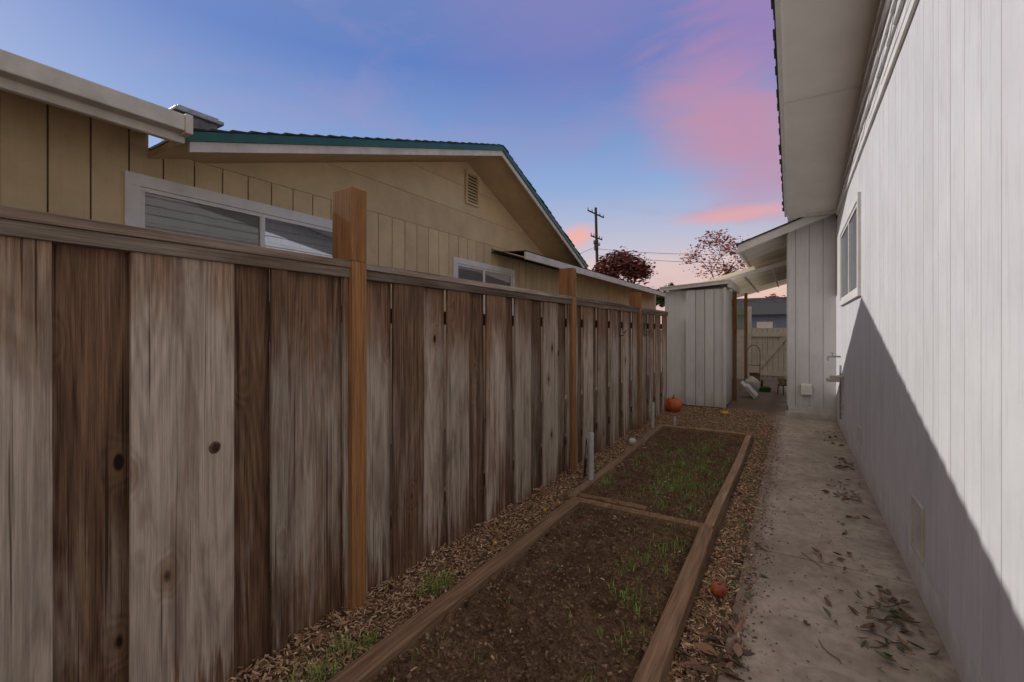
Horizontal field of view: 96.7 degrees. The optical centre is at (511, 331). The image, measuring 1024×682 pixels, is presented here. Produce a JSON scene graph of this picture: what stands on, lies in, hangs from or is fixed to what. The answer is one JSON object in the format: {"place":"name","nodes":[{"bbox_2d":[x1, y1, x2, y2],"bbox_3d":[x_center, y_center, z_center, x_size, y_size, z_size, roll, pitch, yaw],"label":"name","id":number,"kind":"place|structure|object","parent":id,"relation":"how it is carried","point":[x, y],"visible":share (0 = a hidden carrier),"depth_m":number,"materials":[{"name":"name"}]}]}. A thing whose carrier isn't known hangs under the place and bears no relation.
{"place":"outdoors","nodes":[
{"label":"outdoors","id":0,"kind":"place"},
{"bbox_2d":[0,49,192,144],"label":"eave gutter","id":1,"kind":"object","parent":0,"point":[31,79],"visible":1,"depth_m":2.89,"materials":[{"name":"white metal"}]},
{"bbox_2d":[0,0,795,323],"label":"sky","id":2,"kind":"structure","parent":0,"point":[660,117],"materials":[{"name":"blue"}]},
{"bbox_2d":[221,405,701,681],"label":"mulch ground","id":3,"kind":"structure","parent":0,"point":[367,618],"depth_m":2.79,"materials":[{"name":"brown wood"}]},
{"bbox_2d":[0,187,667,681],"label":"wooden fence","id":4,"kind":"object","parent":3,"relation":"on","point":[194,445],"visible":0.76,"depth_m":1.98,"materials":[{"name":"brown wood"}]},
{"bbox_2d":[583,438,587,477],"bbox_3d":[0.726,1.275,4.547,0.052,0.451,0.137,0,0,5],"label":"wire stake","id":5,"kind":"object","parent":3,"relation":"on","point":[585,465],"visible":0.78,"depth_m":4.50,"materials":[{"name":"metal"}]},
{"bbox_2d":[588,432,593,479],"bbox_3d":[0.764,1.247,4.397,0.057,0.546,0.052,0,0,32],"label":"metal stake","id":6,"kind":"object","parent":3,"relation":"on","point":[591,458],"visible":0.83,"depth_m":4.37,"materials":[{"name":"silver metal"}]},
{"bbox_2d":[629,438,635,444],"bbox_3d":[1.579,1.440,5.963,0.100,0.085,0.100,0,0,32],"label":"white ball","id":7,"kind":"object","parent":3,"relation":"on","point":[632,441],"visible":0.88,"depth_m":5.93,"materials":[{"name":"paint"}]},
{"bbox_2d":[651,402,654,429],"bbox_3d":[2.135,1.297,6.912,0.057,0.446,0.052,0,0,32],"label":"metal stake","id":8,"kind":"object","parent":3,"relation":"on","point":[652,413],"visible":0.83,"depth_m":6.89,"materials":[{"name":"silver metal"}]},
{"bbox_2d":[666,394,681,411],"bbox_3d":[2.970,1.315,8.395,0.322,0.322,0.330,0,0,32],"label":"pumpkin","id":9,"kind":"object","parent":3,"relation":"on","point":[673,404],"visible":0.89,"depth_m":8.28,"materials":[{"name":"orange food"}]},
{"bbox_2d":[342,343,743,587],"bbox_3d":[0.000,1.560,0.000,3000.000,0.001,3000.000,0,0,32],"label":"ground","id":10,"kind":"structure","parent":0,"point":[740,387],"depth_m":7.19,"materials":[{"name":"brown soil"}]},
{"bbox_2d":[47,104,312,218],"bbox_3d":[-1.003,-0.079,7.093,0.020,3.158,25.000,0,0,32],"label":"siding backing","id":11,"kind":"object","parent":10,"relation":"on","point":[128,168],"visible":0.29,"depth_m":3.49,"materials":[{"name":"brown wood"}]},
{"bbox_2d":[124,170,331,354],"bbox_3d":[-2.542,-0.525,4.553,0.042,1.530,2.140,0,0,32],"label":"window frame","id":12,"kind":"object","parent":11,"relation":"attached to","point":[137,186],"visible":0.23,"depth_m":4.09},
{"bbox_2d":[145,192,258,245],"bbox_3d":[-2.791,-0.525,4.174,0.009,1.290,0.994,0,0,32],"label":"window pane","id":13,"kind":"object","parent":12,"relation":"in","point":[167,214],"visible":0.36,"depth_m":4.11,"materials":[{"name":"grey glass"}]},
{"bbox_2d":[265,218,331,341],"bbox_3d":[-2.290,-0.525,4.982,0.009,1.290,0.905,0,0,32],"label":"window pane","id":14,"kind":"object","parent":12,"relation":"in","point":[280,235],"visible":0.21,"depth_m":4.91,"materials":[{"name":"glass"}]},
{"bbox_2d":[0,90,655,443],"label":"siding","id":15,"kind":"object","parent":11,"relation":"attached to","point":[392,242],"visible":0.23,"depth_m":3.76,"materials":[{"name":"beige wood"}]},
{"bbox_2d":[148,138,580,270],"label":"roof deck","id":16,"kind":"structure","parent":11,"relation":"on","point":[499,179],"depth_m":7.50,"materials":[{"name":"wood"}]},
{"bbox_2d":[161,112,216,141],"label":"roof vent curb","id":17,"kind":"structure","parent":16,"relation":"on","point":[200,124],"depth_m":3.87,"materials":[{"name":"grey metal"}]},
{"bbox_2d":[169,104,223,128],"bbox_3d":[-2.768,-1.831,3.923,0.360,0.059,0.370,0,0,32],"label":"roof vent cap","id":18,"kind":"object","parent":17,"relation":"on","point":[197,114],"visible":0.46,"depth_m":3.82,"materials":[{"name":"metal"}]},
{"bbox_2d":[149,128,588,266],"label":"roof shingles","id":19,"kind":"object","parent":16,"relation":"on","point":[243,132],"visible":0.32,"depth_m":4.53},
{"bbox_2d":[188,142,584,267],"bbox_3d":[-0.426,-2.077,6.700,0.025,1.499,7.660,0,0,32],"label":"rake board","id":20,"kind":"object","parent":16,"relation":"attached to","point":[205,147],"visible":0.96,"depth_m":4.66,"materials":[{"name":"white wood"}]},
{"bbox_2d":[186,131,587,268],"bbox_3d":[-0.394,-2.138,6.713,0.025,1.528,7.765,0,0,32],"label":"drip edge","id":21,"kind":"object","parent":16,"relation":"attached to","point":[197,136],"visible":0.89,"depth_m":4.65,"materials":[{"name":"white metal"}]},
{"bbox_2d":[491,250,664,292],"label":"roof","id":22,"kind":"structure","parent":16,"relation":"attached to","point":[503,253],"depth_m":8.61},
{"bbox_2d":[492,248,523,257],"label":"soffit","id":23,"kind":"structure","parent":22,"relation":"attached to","point":[509,253],"depth_m":7.90,"materials":[{"name":"beige wood"}]},
{"bbox_2d":[524,251,664,296],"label":"fascia","id":24,"kind":"structure","parent":22,"relation":"attached to","point":[529,256],"depth_m":9.93,"materials":[{"name":"white wood"}]},
{"bbox_2d":[204,162,543,255],"bbox_3d":[-1.001,-2.161,7.073,0.024,1.254,6.875,0,0,32],"label":"gable siding","id":25,"kind":"object","parent":11,"relation":"on","point":[431,195],"visible":0.95,"depth_m":6.47,"materials":[{"name":"beige wood"}]},
{"bbox_2d":[465,169,478,207],"bbox_3d":[-0.663,-2.370,7.559,0.040,0.540,0.350,0,0,32],"label":"gable vent","id":26,"kind":"object","parent":25,"relation":"attached to","point":[472,174],"visible":1,"depth_m":7.54,"materials":[{"name":"beige metal"}]},
{"bbox_2d":[468,175,475,203],"bbox_3d":[-0.678,-2.370,7.569,0.004,0.480,0.290,0,0,32],"label":"gable vent","id":27,"kind":"object","parent":25,"relation":"attached to","point":[472,189],"visible":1,"depth_m":7.60,"materials":[{"name":"metal"}]},
{"bbox_2d":[452,257,514,315],"bbox_3d":[-0.445,-0.680,7.936,0.042,1.000,1.840,0,0,32],"label":"window frame","id":28,"kind":"object","parent":11,"relation":"attached to","point":[461,262],"visible":0.44,"depth_m":7.84,"materials":[{"name":"white plastic"}]},
{"bbox_2d":[458,266,482,281],"bbox_3d":[-0.689,-0.680,7.564,0.009,0.780,0.730,0,0,32],"label":"window pane","id":29,"kind":"object","parent":28,"relation":"in","point":[470,274],"visible":0.36,"depth_m":7.56,"materials":[{"name":"grey glass"}]},
{"bbox_2d":[485,271,509,285],"bbox_3d":[-0.262,-0.680,8.252,0.009,0.780,0.889,0,0,32],"label":"window pane","id":30,"kind":"object","parent":28,"relation":"in","point":[495,278],"visible":0.36,"depth_m":8.24,"materials":[{"name":"grey glass"}]},
{"bbox_2d":[327,496,712,681],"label":"raised garden bed","id":31,"kind":"object","parent":10,"relation":"on","point":[656,659],"visible":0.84,"depth_m":2.34,"materials":[{"name":"soil"}]},
{"bbox_2d":[369,430,742,681],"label":"soil clods","id":32,"kind":"object","parent":31,"relation":"on","point":[529,665],"visible":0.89,"depth_m":2.57,"materials":[{"name":"brown soil"}]},
{"bbox_2d":[410,433,726,680],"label":"soil debris","id":33,"kind":"object","parent":31,"relation":"on","point":[493,658],"visible":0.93,"depth_m":2.55,"materials":[{"name":"brown wood"}]},
{"bbox_2d":[587,207,603,261],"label":"utility pole","id":34,"kind":"object","parent":10,"relation":"on","point":[596,243],"visible":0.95,"depth_m":42.03,"materials":[{"name":"brown wood"}]},
{"bbox_2d":[580,248,710,262],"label":"power line","id":35,"kind":"object","parent":34,"relation":"attached to","point":[647,252],"visible":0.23,"depth_m":41.72,"materials":[{"name":"metal"}]},
{"bbox_2d":[591,246,657,284],"bbox_3d":[7.100,-2.011,29.416,4.607,7.223,3.428,0,0,32],"label":"red maple tree","id":36,"kind":"object","parent":10,"relation":"on","point":[630,267],"visible":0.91,"depth_m":28.61,"materials":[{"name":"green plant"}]},
{"bbox_2d":[649,287,664,306],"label":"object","id":37,"kind":"object","parent":10,"relation":"on","point":[660,300],"visible":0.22,"depth_m":21.48,"materials":[{"name":"green plant"}]},
{"bbox_2d":[567,424,752,539],"bbox_3d":[1.849,1.466,5.098,1.280,0.128,3.515,0,0,32],"label":"raised garden bed","id":38,"kind":"object","parent":10,"relation":"on","point":[714,511],"visible":0.73,"depth_m":4.61,"materials":[{"name":"soil"}]},
{"bbox_2d":[679,229,749,280],"bbox_3d":[12.159,-2.063,26.284,4.095,7.326,4.975,0,0,-17],"label":"sparse maple tree","id":39,"kind":"object","parent":10,"relation":"on","point":[726,270],"visible":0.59,"depth_m":26.12,"materials":[{"name":"red plant"}]},
{"bbox_2d":[737,314,786,328],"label":"walls","id":40,"kind":"structure","parent":10,"relation":"on","point":[779,321],"depth_m":22.62,"materials":[{"name":"blue"}]},
{"bbox_2d":[737,297,786,314],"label":"roof","id":41,"kind":"structure","parent":40,"relation":"on","point":[770,306],"depth_m":23.84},
{"bbox_2d":[757,322,772,328],"bbox_3d":[12.623,-0.100,22.730,0.700,0.800,0.040,0,0,32],"label":"window frame","id":42,"kind":"object","parent":40,"relation":"attached to","point":[767,325],"visible":0.36,"depth_m":22.70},
{"bbox_2d":[765,293,785,297],"bbox_3d":[17.657,-0.468,29.969,2.637,4.137,2.053,0,0,32],"label":"sparse maple tree","id":43,"kind":"object","parent":10,"relation":"on","point":[774,294],"visible":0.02,"depth_m":29.88,"materials":[{"name":"red plant"}]},
{"bbox_2d":[788,215,836,408],"bbox_3d":[7.241,-0.700,8.926,3.099,4.200,3.997,0,0,32],"label":"bumpout body","id":44,"kind":"object","parent":10,"relation":"on","point":[795,317],"visible":0.12,"depth_m":7.98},
{"bbox_2d":[742,233,787,265],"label":"bumpout soffit","id":45,"kind":"structure","parent":44,"relation":"attached to","point":[771,249],"depth_m":9.09,"materials":[{"name":"white wood"}]},
{"bbox_2d":[736,217,803,246],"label":"bumpout roof","id":46,"kind":"structure","parent":44,"relation":"on","point":[769,230],"depth_m":7.96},
{"bbox_2d":[737,214,832,267],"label":"bumpout fascia","id":47,"kind":"structure","parent":46,"relation":"attached to","point":[780,231],"depth_m":7.94,"materials":[{"name":"white wood"}]},
{"bbox_2d":[801,383,811,394],"bbox_3d":[5.076,0.990,7.845,0.160,0.180,0.085,0,0,32],"label":"dryer vent","id":48,"kind":"object","parent":44,"relation":"attached to","point":[806,389],"visible":1,"depth_m":7.83,"materials":[{"name":"white plastic"}]},
{"bbox_2d":[786,406,835,421],"bbox_3d":[5.169,1.452,7.891,0.730,0.297,0.140,0,0,32],"label":"bumpout foundation","id":49,"kind":"object","parent":44,"relation":"attached to","point":[822,414],"visible":0.71,"depth_m":7.83,"materials":[{"name":"grey concrete"}]},
{"bbox_2d":[787,213,835,408],"bbox_3d":[6.260,-0.350,9.636,0.709,3.300,4.197,0,0,32],"label":"bumpout siding","id":50,"kind":"object","parent":44,"relation":"attached to","point":[815,294],"visible":0.94,"depth_m":7.84,"materials":[{"name":"white wood"}]},
{"bbox_2d":[836,409,984,681],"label":"foundation","id":51,"kind":"object","parent":10,"relation":"on","point":[965,666],"visible":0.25,"depth_m":2.48,"materials":[{"name":"grey concrete"}]},
{"bbox_3d":[1.980,-0.325,1.949,0.089,3.350,13.400,0,0,32],"label":"siding","id":52,"kind":"object","parent":51,"relation":"on","visible":0},
{"bbox_2d":[827,352,840,418],"bbox_3d":[4.949,0.810,6.913,0.159,0.980,0.257,0,0,-8],"label":"hose faucet","id":53,"kind":"object","parent":52,"relation":"attached to","point":[828,356],"visible":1,"depth_m":6.79,"materials":[{"name":"metal"}]},
{"bbox_2d":[826,375,843,381],"bbox_3d":[4.672,0.675,6.587,0.200,0.090,0.160,0,0,32],"label":"wall light","id":54,"kind":"object","parent":52,"relation":"attached to","point":[834,378],"visible":1,"depth_m":6.54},
{"bbox_2d":[841,403,843,414],"bbox_3d":[4.773,1.110,6.571,0.011,0.140,0.200,0,0,32],"label":"crawlspace vent","id":55,"kind":"object","parent":52,"relation":"attached to","point":[842,408],"visible":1,"depth_m":6.56,"materials":[{"name":"grey metal"}]},
{"bbox_2d":[839,192,860,305],"bbox_3d":[4.274,-0.930,5.774,0.042,1.100,2.280,0,0,32],"label":"window frame","id":56,"kind":"object","parent":52,"relation":"attached to","point":[855,293],"visible":0.75,"depth_m":5.41,"materials":[{"name":"white wood"}]},
{"bbox_2d":[842,227,847,296],"bbox_3d":[4.545,-0.930,6.189,0.009,0.920,1.109,0,0,32],"label":"window pane","id":57,"kind":"object","parent":56,"relation":"in","point":[845,264],"visible":0.5,"depth_m":6.23,"materials":[{"name":"glass"}]},
{"bbox_2d":[850,210,856,291],"bbox_3d":[3.992,-0.930,5.297,0.009,0.920,0.990,0,0,32],"label":"window pane","id":58,"kind":"object","parent":56,"relation":"in","point":[853,254],"visible":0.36,"depth_m":5.39,"materials":[{"name":"grey glass"}]},
{"bbox_2d":[857,425,860,445],"bbox_3d":[3.724,1.110,4.880,0.011,0.180,0.220,0,0,32],"label":"crawlspace vent","id":59,"kind":"object","parent":52,"relation":"attached to","point":[858,435],"visible":1,"depth_m":4.89,"materials":[{"name":"grey metal"}]},
{"bbox_2d":[836,0,918,214],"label":"belly trim","id":60,"kind":"structure","parent":52,"relation":"attached to","point":[912,7],"depth_m":3.45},
{"bbox_2d":[911,494,923,563],"bbox_3d":[2.301,1.110,2.585,0.011,0.300,0.260,0,0,32],"label":"crawlspace vent","id":61,"kind":"object","parent":52,"relation":"attached to","point":[917,526],"visible":1,"depth_m":2.57,"materials":[{"name":"grey metal"}]},
{"bbox_2d":[643,405,764,441],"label":"mulch ground","id":62,"kind":"structure","parent":0,"point":[719,427],"depth_m":7.58,"materials":[{"name":"brown wood"}]},
{"bbox_2d":[721,410,728,414],"bbox_3d":[3.797,1.435,8.117,0.136,0.112,0.136,0,0,32],"label":"yellow gourd","id":63,"kind":"object","parent":62,"relation":"on","point":[724,412],"visible":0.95,"depth_m":8.07,"materials":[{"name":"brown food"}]},
{"bbox_2d":[666,419,778,681],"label":"wood chip mulch","id":64,"kind":"object","parent":0,"point":[677,670],"visible":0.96,"depth_m":2.82,"materials":[{"name":"brown wood"}]},
{"bbox_2d":[279,431,766,681],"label":"grass","id":65,"kind":"structure","parent":64,"relation":"on","point":[435,587],"depth_m":2.78,"materials":[{"name":"green plant"}]},
{"bbox_2d":[710,581,726,597],"bbox_3d":[1.159,1.435,2.552,0.085,0.087,0.085,0,0,32],"label":"gourd","id":66,"kind":"object","parent":64,"relation":"on","point":[718,589],"visible":1,"depth_m":2.53,"materials":[{"name":"orange food"}]},
{"bbox_2d":[717,378,960,681],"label":"concrete path","id":67,"kind":"structure","parent":0,"point":[864,539],"depth_m":2.74,"materials":[{"name":"grey concrete"}]},
{"bbox_2d":[307,416,941,681],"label":"fallen leaves","id":68,"kind":"object","parent":67,"relation":"on","point":[708,650],"visible":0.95,"depth_m":2.26,"materials":[{"name":"brown plant"}]},
{"bbox_2d":[660,279,747,408],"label":"garden shed","id":69,"kind":"structure","parent":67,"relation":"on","point":[701,348],"depth_m":9.16,"materials":[{"name":"white wood"}]},
{"bbox_2d":[696,256,786,297],"bbox_3d":[5.913,-1.196,11.453,1.780,0.632,4.500,0,0,32],"label":"patio cover","id":70,"kind":"object","parent":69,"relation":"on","point":[762,277],"visible":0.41,"depth_m":10.18,"materials":[{"name":"beige wood"}]},
{"bbox_2d":[737,329,743,378],"bbox_3d":[8.000,0.690,14.113,5.325,1.620,0.020,0,0,32],"label":"back fence","id":71,"kind":"object","parent":67,"relation":"on","point":[740,353],"visible":0.05,"depth_m":14.54,"materials":[{"name":"beige paint"}]},
{"bbox_2d":[737,306,743,327],"bbox_3d":[7.137,-0.465,14.613,0.744,0.690,0.060,0,0,32],"label":"lattice panel","id":72,"kind":"object","parent":71,"relation":"attached to","point":[740,313],"visible":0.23,"depth_m":14.51,"materials":[{"name":"wood"}]},
{"bbox_2d":[740,381,757,398],"bbox_3d":[5.424,1.313,10.403,0.339,0.347,0.600,0,0,32],"label":"leaning board","id":73,"kind":"object","parent":67,"relation":"on","point":[752,392],"visible":1,"depth_m":10.23,"materials":[{"name":"white wood"}]},
{"bbox_2d":[744,376,759,392],"bbox_3d":[5.842,1.285,11.082,0.355,0.400,0.310,0,0,32],"label":"white sack","id":74,"kind":"object","parent":67,"relation":"on","point":[753,382],"visible":0.69,"depth_m":10.97,"materials":[{"name":"fabric"}]},
{"bbox_2d":[749,372,760,384],"bbox_3d":[6.744,1.304,12.632,0.250,0.368,0.420,0,0,32],"label":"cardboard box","id":75,"kind":"object","parent":67,"relation":"on","point":[754,374],"visible":0.47,"depth_m":12.54,"materials":[{"name":"brown cardboard"}]},
{"bbox_2d":[748,345,762,385],"bbox_3d":[6.282,0.914,11.859,0.440,1.149,0.418,0,0,32],"label":"hand truck","id":76,"kind":"object","parent":67,"relation":"on","point":[759,367],"visible":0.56,"depth_m":11.89,"materials":[{"name":"paint"}]},
{"bbox_2d":[732,424,787,680],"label":"path debris","id":77,"kind":"object","parent":67,"relation":"on","point":[755,573],"visible":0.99,"depth_m":2.86,"materials":[{"name":"wood"}]},
{"bbox_2d":[759,386,770,391],"bbox_3d":[6.271,1.426,11.290,0.295,0.112,0.295,0,0,32],"label":"garden hose","id":78,"kind":"object","parent":67,"relation":"on","point":[764,389],"visible":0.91,"depth_m":11.19,"materials":[{"name":"rubber"}]},
{"bbox_2d":[748,306,786,378],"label":"white gate","id":79,"kind":"structure","parent":67,"relation":"on","point":[771,343],"depth_m":14.12,"materials":[{"name":"beige paint"}]},
{"bbox_2d":[777,378,786,394],"bbox_3d":[6.453,1.305,10.825,0.236,0.371,0.236,0,0,-2],"label":"plant stand","id":80,"kind":"object","parent":67,"relation":"on","point":[782,382],"visible":0.73,"depth_m":10.75,"materials":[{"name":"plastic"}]},
{"bbox_2d":[836,0,910,210],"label":"gable shingle siding","id":81,"kind":"object","parent":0,"point":[890,18],"visible":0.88,"depth_m":3.84,"materials":[{"name":"white wood"}]},
{"bbox_2d":[836,0,1023,681],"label":"siding","id":82,"kind":"object","parent":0,"point":[930,337],"visible":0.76,"depth_m":2.03,"materials":[{"name":"white wood"}]},
{"bbox_3d":[5.121,-0.250,-0.004,7.290,3.500,13.390,0,0,32],"label":"house body","id":83,"kind":"object","parent":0,"visible":0},
{"bbox_2d":[780,0,879,215],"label":"soffit","id":84,"kind":"structure","parent":83,"relation":"on","point":[825,45],"depth_m":4.80,"materials":[{"name":"white paint"}]},
{"bbox_2d":[771,0,783,211],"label":"roof shingles","id":85,"kind":"object","parent":84,"relation":"on","point":[775,58],"visible":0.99,"depth_m":5.01,"materials":[{"name":"black"}]},
{"bbox_2d":[775,0,836,218],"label":"rake fascia","id":86,"kind":"structure","parent":84,"relation":"attached to","point":[779,42],"depth_m":5.15,"materials":[{"name":"white wood"}]},
{"bbox_2d":[784,85,862,104],"bbox_3d":[2.381,-2.856,3.366,0.700,0.640,3.630,0,0,32],"label":"soffit batten","id":87,"kind":"object","parent":84,"relation":"attached to","point":[830,93],"visible":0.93,"depth_m":4.88,"materials":[{"name":"white wood"}]}
]}

